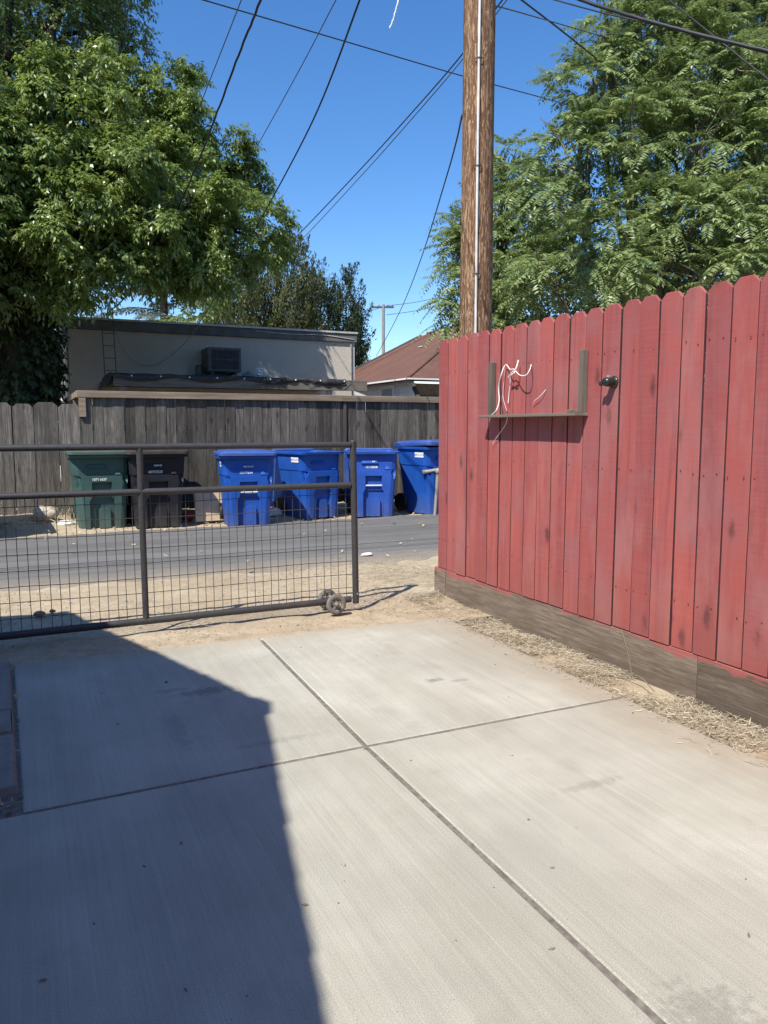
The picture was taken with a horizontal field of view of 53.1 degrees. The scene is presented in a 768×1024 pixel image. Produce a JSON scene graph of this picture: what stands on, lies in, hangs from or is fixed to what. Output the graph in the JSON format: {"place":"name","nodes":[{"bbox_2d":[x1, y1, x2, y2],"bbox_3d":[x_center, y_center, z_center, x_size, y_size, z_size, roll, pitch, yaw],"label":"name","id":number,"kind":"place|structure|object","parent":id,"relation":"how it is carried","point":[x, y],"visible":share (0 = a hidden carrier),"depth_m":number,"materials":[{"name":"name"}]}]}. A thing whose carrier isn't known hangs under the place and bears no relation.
{"place":"outdoors","nodes":[
{"label":"outdoors","id":0,"kind":"place"},
{"bbox_2d":[0,661,17,796],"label":"side path","id":1,"kind":"structure","parent":0,"point":[8,777],"depth_m":3.32,"materials":[{"name":"concrete"}]},
{"bbox_2d":[89,136,209,321],"bbox_3d":[-8.371,-8.617,29.410,6.392,13.600,6.220,-3,7,-25],"label":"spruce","id":2,"kind":"object","parent":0,"point":[153,313],"visible":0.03,"depth_m":29.34,"materials":[{"name":"green plant"}]},
{"bbox_2d":[106,0,261,314],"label":"overhead wire","id":3,"kind":"object","parent":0,"point":[241,47],"visible":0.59,"depth_m":9.77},
{"bbox_2d":[195,365,202,374],"bbox_3d":[-3.922,-2.926,16.313,0.170,0.410,0.170,-3,7,-25],"label":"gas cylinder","id":4,"kind":"object","parent":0,"point":[198,369],"visible":0.58,"depth_m":16.23,"materials":[{"name":"metal"}]},
{"bbox_2d":[176,0,241,170],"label":"overhead wire","id":5,"kind":"object","parent":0,"point":[215,65],"visible":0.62,"depth_m":11.64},
{"bbox_2d":[0,513,437,590],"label":"alley asphalt","id":6,"kind":"structure","parent":0,"point":[380,546],"depth_m":8.36,"materials":[{"name":"grey asphalt"}]},
{"bbox_2d":[360,552,371,555],"bbox_3d":[-0.182,0.442,8.058,0.125,0.032,0.089,1,6,5],"label":"pale wrapper","id":7,"kind":"object","parent":6,"relation":"on","point":[367,554],"visible":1,"depth_m":8.02,"materials":[{"name":"white paper"}]},
{"bbox_2d":[0,509,437,813],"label":"leaf litter","id":8,"kind":"object","parent":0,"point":[18,720],"visible":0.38,"depth_m":9.79,"materials":[{"name":"brown plant"}]},
{"bbox_2d":[0,502,490,667],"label":"dirt ground","id":9,"kind":"structure","parent":0,"point":[106,641],"depth_m":5.87,"materials":[{"name":"beige soil"}]},
{"bbox_2d":[0,499,75,527],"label":"dry weeds","id":10,"kind":"object","parent":9,"relation":"on","point":[42,518],"visible":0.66,"depth_m":10.18,"materials":[{"name":"beige plant"}]},
{"bbox_2d":[33,611,45,616],"bbox_3d":[-2.486,0.736,5.543,0.084,0.047,0.065,-3,7,-25],"label":"dirt clod","id":11,"kind":"object","parent":9,"relation":"on","point":[37,613],"visible":0.92,"depth_m":5.52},
{"bbox_2d":[0,402,80,514],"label":"wide board fence","id":12,"kind":"object","parent":9,"relation":"on","point":[45,426],"visible":0.71,"depth_m":10.53,"materials":[{"name":"grey wood"}]},
{"bbox_2d":[30,505,60,521],"bbox_3d":[-4.543,0.030,10.307,0.390,0.236,0.280,-3,7,-25],"label":"rock","id":13,"kind":"object","parent":9,"relation":"on","point":[40,512],"visible":0.88,"depth_m":10.22,"materials":[{"name":"beige stone"}]},
{"bbox_2d":[54,520,77,524],"bbox_3d":[-4.276,0.150,10.344,0.379,0.086,0.250,-3,7,-25],"label":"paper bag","id":14,"kind":"object","parent":9,"relation":"on","point":[64,523],"visible":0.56,"depth_m":10.26,"materials":[{"name":"white paper"}]},
{"bbox_2d":[64,450,131,528],"bbox_3d":[-3.899,-0.345,10.508,0.816,1.064,0.936,-3,7,-26],"label":"wheelie bin","id":15,"kind":"object","parent":9,"relation":"on","point":[98,470],"visible":0.89,"depth_m":10.19,"materials":[{"name":"green plastic"}]},
{"bbox_2d":[125,450,188,527],"bbox_3d":[-3.172,-0.360,10.646,0.816,1.064,0.936,-3,7,-23],"label":"wheelie bin","id":16,"kind":"object","parent":9,"relation":"on","point":[163,468],"visible":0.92,"depth_m":10.34,"materials":[{"name":"grey plastic"}]},
{"bbox_2d":[0,440,358,639],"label":"pipe gate","id":17,"kind":"structure","parent":9,"relation":"on","point":[332,602],"depth_m":5.12,"materials":[{"name":"metal"}]},
{"bbox_2d":[182,511,193,521],"bbox_3d":[-2.829,0.069,11.076,0.183,0.153,0.176,-3,7,-25],"label":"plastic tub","id":18,"kind":"object","parent":9,"relation":"on","point":[188,517],"visible":0.85,"depth_m":11.02,"materials":[{"name":"red plastic"}]},
{"bbox_2d":[182,509,194,514],"bbox_3d":[-2.873,0.010,11.297,0.440,0.090,0.110,1,7,-37],"label":"wood scrap","id":19,"kind":"object","parent":9,"relation":"on","point":[189,510],"visible":0.06,"depth_m":11.27,"materials":[{"name":"wood"}]},
{"bbox_2d":[193,492,223,521],"bbox_3d":[-2.441,-0.069,11.040,0.600,0.420,0.172,-3,-9,-29],"label":"cardboard sheet","id":20,"kind":"object","parent":9,"relation":"on","point":[207,504],"visible":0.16,"depth_m":10.91,"materials":[{"name":"beige cardboard"}]},
{"bbox_2d":[213,449,276,525],"bbox_3d":[-1.962,-0.367,10.853,0.792,1.032,0.908,-2,7,-18],"label":"wheelie bin","id":21,"kind":"object","parent":9,"relation":"on","point":[238,467],"visible":0.94,"depth_m":10.53,"materials":[{"name":"blue plastic"}]},
{"bbox_2d":[270,508,283,515],"bbox_3d":[-1.662,0.008,11.716,0.340,0.148,0.243,-3,7,-25],"label":"trash heap","id":22,"kind":"object","parent":9,"relation":"on","point":[273,512],"visible":0.64,"depth_m":11.64,"materials":[{"name":"white paper"}]},
{"bbox_2d":[270,448,343,518],"bbox_3d":[-1.182,-0.455,11.740,0.816,1.013,0.963,-5,8,-39],"label":"wheelie bin","id":23,"kind":"object","parent":9,"relation":"on","point":[300,465],"visible":0.96,"depth_m":11.46,"materials":[{"name":"blue plastic"}]},
{"bbox_2d":[344,448,399,516],"bbox_3d":[-0.199,-0.479,11.958,0.816,1.013,0.963,-1,6,-6],"label":"wheelie bin","id":24,"kind":"object","parent":9,"relation":"on","point":[376,470],"visible":0.88,"depth_m":11.56,"materials":[{"name":"blue plastic"}]},
{"bbox_2d":[0,514,745,995],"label":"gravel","id":25,"kind":"structure","parent":9,"relation":"on","point":[264,626],"depth_m":5.71,"materials":[{"name":"grey gravel"}]},
{"bbox_2d":[393,439,438,513],"bbox_3d":[0.731,-0.589,12.315,0.865,1.153,0.992,-5,8,-37],"label":"wheelie bin","id":26,"kind":"object","parent":9,"relation":"on","point":[417,495],"visible":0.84,"depth_m":12.01,"materials":[{"name":"blue plastic"}]},
{"bbox_2d":[422,468,438,514],"bbox_3d":[0.787,-0.298,11.814,0.404,0.813,0.133,0,6,0],"label":"standpipe","id":27,"kind":"object","parent":9,"relation":"on","point":[436,470],"visible":0.7,"depth_m":11.77,"materials":[{"name":"white plastic"}]},
{"bbox_2d":[459,0,495,338],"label":"utility pole","id":28,"kind":"object","parent":9,"relation":"on","point":[476,268],"visible":0.59,"depth_m":6.98,"materials":[{"name":"brown wood"}]},
{"bbox_2d":[492,0,767,338],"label":"pinnate tree","id":29,"kind":"object","parent":9,"relation":"on","point":[654,94],"visible":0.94,"depth_m":10.95,"materials":[{"name":"green plant"}]},
{"bbox_2d":[240,0,335,174],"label":"overhead wire","id":30,"kind":"object","parent":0,"point":[292,81],"visible":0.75,"depth_m":12.37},
{"bbox_2d":[259,0,502,270],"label":"overhead wire","id":31,"kind":"object","parent":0,"point":[390,136],"visible":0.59,"depth_m":16.17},
{"bbox_2d":[259,0,506,274],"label":"overhead wire","id":32,"kind":"object","parent":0,"point":[391,142],"visible":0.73,"depth_m":16.29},
{"bbox_2d":[0,618,767,1023],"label":"driveway","id":33,"kind":"structure","parent":0,"point":[644,834],"depth_m":2.50,"materials":[{"name":"concrete"}]},
{"bbox_2d":[202,0,568,105],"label":"overhead wire","id":34,"kind":"object","parent":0,"point":[360,45],"visible":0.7,"depth_m":16.27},
{"bbox_2d":[11,0,766,383],"label":"sky","id":35,"kind":"structure","parent":0,"point":[382,222],"materials":[{"name":"blue"}]},
{"bbox_2d":[355,327,458,419],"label":"brown roof house","id":36,"kind":"structure","parent":0,"point":[399,370],"depth_m":24.81,"materials":[{"name":"white"}]},
{"bbox_2d":[380,385,394,395],"bbox_3d":[0.092,-3.189,24.148,0.041,1.560,1.060,-3,7,-25],"label":"window","id":37,"kind":"structure","parent":36,"relation":"in","point":[387,391],"depth_m":24.06,"materials":[{"name":"grey glass"}]},
{"bbox_2d":[376,115,461,355],"bbox_3d":[0.443,-4.425,15.502,0.366,1.081,15.830,0,6,-4],"label":"overhead wire","id":38,"kind":"object","parent":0,"point":[435,213],"visible":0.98,"depth_m":11.06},
{"bbox_2d":[496,5,604,37],"bbox_3d":[2.280,-6.123,9.740,0.185,1.976,5.497,3,7,28],"label":"overhead wire","id":39,"kind":"object","parent":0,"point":[546,20],"visible":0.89,"depth_m":9.24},
{"bbox_2d":[520,0,627,82],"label":"overhead wire","id":40,"kind":"object","parent":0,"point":[553,24],"visible":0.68,"depth_m":9.95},
{"bbox_2d":[456,617,767,763],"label":"soil strip","id":41,"kind":"object","parent":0,"point":[637,685],"visible":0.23,"depth_m":4.05,"materials":[{"name":"beige soil"}]},
{"bbox_2d":[0,560,767,765],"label":"dry straw","id":42,"kind":"object","parent":41,"relation":"on","point":[481,621],"visible":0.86,"depth_m":4.39,"materials":[{"name":"beige plant"}]},
{"bbox_2d":[622,673,653,690],"bbox_3d":[1.345,0.886,4.066,0.012,0.035,0.304,-2,6,-14],"label":"dry twig","id":43,"kind":"object","parent":42,"relation":"on","point":[639,677],"visible":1,"depth_m":4.05,"materials":[{"name":"wood"}]},
{"bbox_2d":[434,272,767,732],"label":"red fence","id":44,"kind":"object","parent":41,"relation":"on","point":[554,528],"visible":0.97,"depth_m":4.24,"materials":[{"name":"paint"}]},
{"bbox_2d":[479,350,587,417],"bbox_3d":[0.931,-0.803,4.935,0.103,0.382,1.045,-3,7,-25],"label":"wall shelf","id":45,"kind":"object","parent":44,"relation":"attached to","point":[582,383],"depth_m":4.54,"materials":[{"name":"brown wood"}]},
{"bbox_2d":[492,364,531,414],"bbox_3d":[0.859,-0.817,5.105,0.091,0.347,0.380,-4,7,-31],"label":"white cable","id":46,"kind":"object","parent":45,"relation":"on","point":[500,378],"visible":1,"depth_m":5.22,"materials":[{"name":"white plastic"}]},
{"bbox_2d":[598,375,617,387],"bbox_3d":[1.251,-0.728,4.287,0.075,0.073,0.082,-3,7,-25],"label":"pipe fitting","id":47,"kind":"object","parent":44,"relation":"attached to","point":[609,381],"visible":1,"depth_m":4.26,"materials":[{"name":"metal"}]},
{"bbox_2d":[621,630,632,679],"bbox_3d":[1.352,0.793,4.277,0.009,0.251,0.134,-2,6,-15],"label":"dry twig","id":48,"kind":"object","parent":41,"relation":"on","point":[627,653],"visible":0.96,"depth_m":4.26,"materials":[{"name":"wood"}]},
{"bbox_2d":[554,0,766,53],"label":"overhead wire","id":49,"kind":"object","parent":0,"point":[615,15],"visible":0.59,"depth_m":7.40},
{"bbox_2d":[577,0,767,53],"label":"overhead wire","id":50,"kind":"object","parent":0,"point":[690,32],"visible":1,"depth_m":6.21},
{"bbox_2d":[668,0,767,79],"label":"overhead wire","id":51,"kind":"object","parent":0,"point":[725,45],"visible":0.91,"depth_m":7.87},
{"label":"ground","id":52,"kind":"structure","parent":0,"visible":0},
{"bbox_2d":[48,317,69,421],"bbox_3d":[-8.561,-3.451,15.095,5.048,6.466,4.132,-3,7,-25],"label":"ivy hedge","id":53,"kind":"object","parent":52,"relation":"on","point":[61,341],"visible":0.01,"depth_m":15.82,"materials":[{"name":"green plant"}]},
{"bbox_2d":[0,0,304,507],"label":"leafy tree","id":54,"kind":"object","parent":52,"relation":"on","point":[69,200],"visible":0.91,"depth_m":12.64,"materials":[{"name":"green plant"}]},
{"bbox_2d":[155,292,234,324],"bbox_3d":[-6.205,-4.434,25.477,2.663,6.145,1.669,-3,7,-25],"label":"leafy shrub tree","id":55,"kind":"object","parent":52,"relation":"on","point":[193,318],"visible":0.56,"depth_m":25.18,"materials":[{"name":"green plant"}]},
{"bbox_2d":[58,316,357,477],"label":"flat roofed building","id":56,"kind":"structure","parent":52,"relation":"on","point":[293,353],"depth_m":16.55,"materials":[{"name":"beige paint"}]},
{"bbox_2d":[115,321,199,365],"bbox_3d":[-4.736,-3.574,16.168,1.751,0.990,0.066,-3,7,-25],"label":"roof cable","id":57,"kind":"object","parent":56,"relation":"attached to","point":[163,360],"visible":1,"depth_m":16.22,"materials":[{"name":"black rubber"}]},
{"bbox_2d":[201,347,240,375],"bbox_3d":[-3.490,-3.116,16.479,0.700,0.748,0.722,-3,7,-25],"label":"air conditioner","id":58,"kind":"object","parent":56,"relation":"attached to","point":[217,360],"depth_m":16.18,"materials":[{"name":"metal"}]},
{"bbox_2d":[201,0,360,319],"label":"overhead wire","id":59,"kind":"object","parent":56,"relation":"attached to","point":[352,19],"visible":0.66,"depth_m":10.29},
{"bbox_2d":[389,0,398,28],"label":"frayed string","id":60,"kind":"object","parent":59,"relation":"hanging from","point":[394,14],"visible":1,"depth_m":5.20,"materials":[{"name":"white fabric"}]},
{"bbox_2d":[98,372,366,498],"bbox_3d":[-3.151,-1.473,15.636,4.940,2.410,2.827,-3,7,-25],"label":"patio cover","id":61,"kind":"object","parent":52,"relation":"on","point":[121,381],"visible":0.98,"depth_m":14.21,"materials":[{"name":"beige paint"}]},
{"bbox_2d":[101,308,116,375],"bbox_3d":[-5.588,-3.405,15.594,0.236,1.504,0.320,-3,7,-25],"label":"ladder","id":62,"kind":"object","parent":61,"relation":"on","point":[108,345],"visible":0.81,"depth_m":15.59,"materials":[{"name":"metal"}]},
{"bbox_2d":[241,371,255,376],"bbox_3d":[-2.719,-2.717,15.400,0.290,0.215,0.290,-3,7,-25],"label":"dome vent","id":63,"kind":"object","parent":61,"relation":"on","point":[248,373],"visible":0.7,"depth_m":15.31,"materials":[{"name":"grey metal"}]},
{"bbox_2d":[256,367,263,376],"bbox_3d":[-2.505,-2.763,15.495,0.150,0.305,0.148,-3,7,-25],"label":"vent pipe","id":64,"kind":"object","parent":61,"relation":"on","point":[259,372],"visible":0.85,"depth_m":15.44,"materials":[{"name":"white metal"}]},
{"bbox_2d":[202,225,334,330],"bbox_3d":[-4.382,-5.990,27.827,5.373,8.727,3.799,-3,7,-25],"label":"juniper","id":65,"kind":"object","parent":52,"relation":"on","point":[303,313],"visible":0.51,"depth_m":27.28,"materials":[{"name":"green plant"}]},
{"bbox_2d":[310,256,346,331],"bbox_3d":[-2.413,-6.010,30.296,2.108,8.225,2.746,4,7,33],"label":"juniper","id":66,"kind":"object","parent":52,"relation":"on","point":[327,293],"visible":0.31,"depth_m":30.22,"materials":[{"name":"green plant"}]},
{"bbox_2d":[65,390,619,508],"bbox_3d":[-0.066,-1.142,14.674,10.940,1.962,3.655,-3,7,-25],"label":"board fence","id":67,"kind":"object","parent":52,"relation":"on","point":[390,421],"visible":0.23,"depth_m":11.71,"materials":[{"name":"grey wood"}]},
{"bbox_2d":[324,261,376,367],"bbox_3d":[-1.467,-6.066,31.277,1.976,8.122,3.008,1,6,13],"label":"juniper","id":68,"kind":"object","parent":52,"relation":"on","point":[355,320],"visible":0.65,"depth_m":30.99,"materials":[{"name":"leaf"},{"name":"bark"}]},
{"bbox_2d":[355,392,365,421],"bbox_3d":[-1.518,-2.112,21.350,1.500,2.430,1.800,-3,7,-25],"label":"lean to shed","id":69,"kind":"object","parent":52,"relation":"on","point":[358,394],"visible":0.06,"depth_m":20.66,"materials":[{"name":"white"}]},
{"bbox_2d":[372,304,393,353],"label":"distant utility pole","id":70,"kind":"object","parent":52,"relation":"on","point":[383,306],"visible":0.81,"depth_m":62.03,"materials":[{"name":"wood"}]},
{"bbox_2d":[388,294,450,305],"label":"overhead wire","id":71,"kind":"object","parent":70,"relation":"attached to","point":[414,302],"visible":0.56,"depth_m":63.89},
{"bbox_2d":[412,128,580,355],"bbox_3d":[1.948,-3.297,13.164,2.854,6.579,3.047,4,8,34],"label":"pinnate tree","id":72,"kind":"object","parent":52,"relation":"on","point":[505,237],"visible":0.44,"depth_m":12.82,"materials":[{"name":"green plant"}]},
{"bbox_2d":[505,155,767,394],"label":"understory hedge","id":73,"kind":"object","parent":52,"relation":"on","point":[574,309],"visible":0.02,"depth_m":14.13,"materials":[{"name":"green plant"}]}
]}

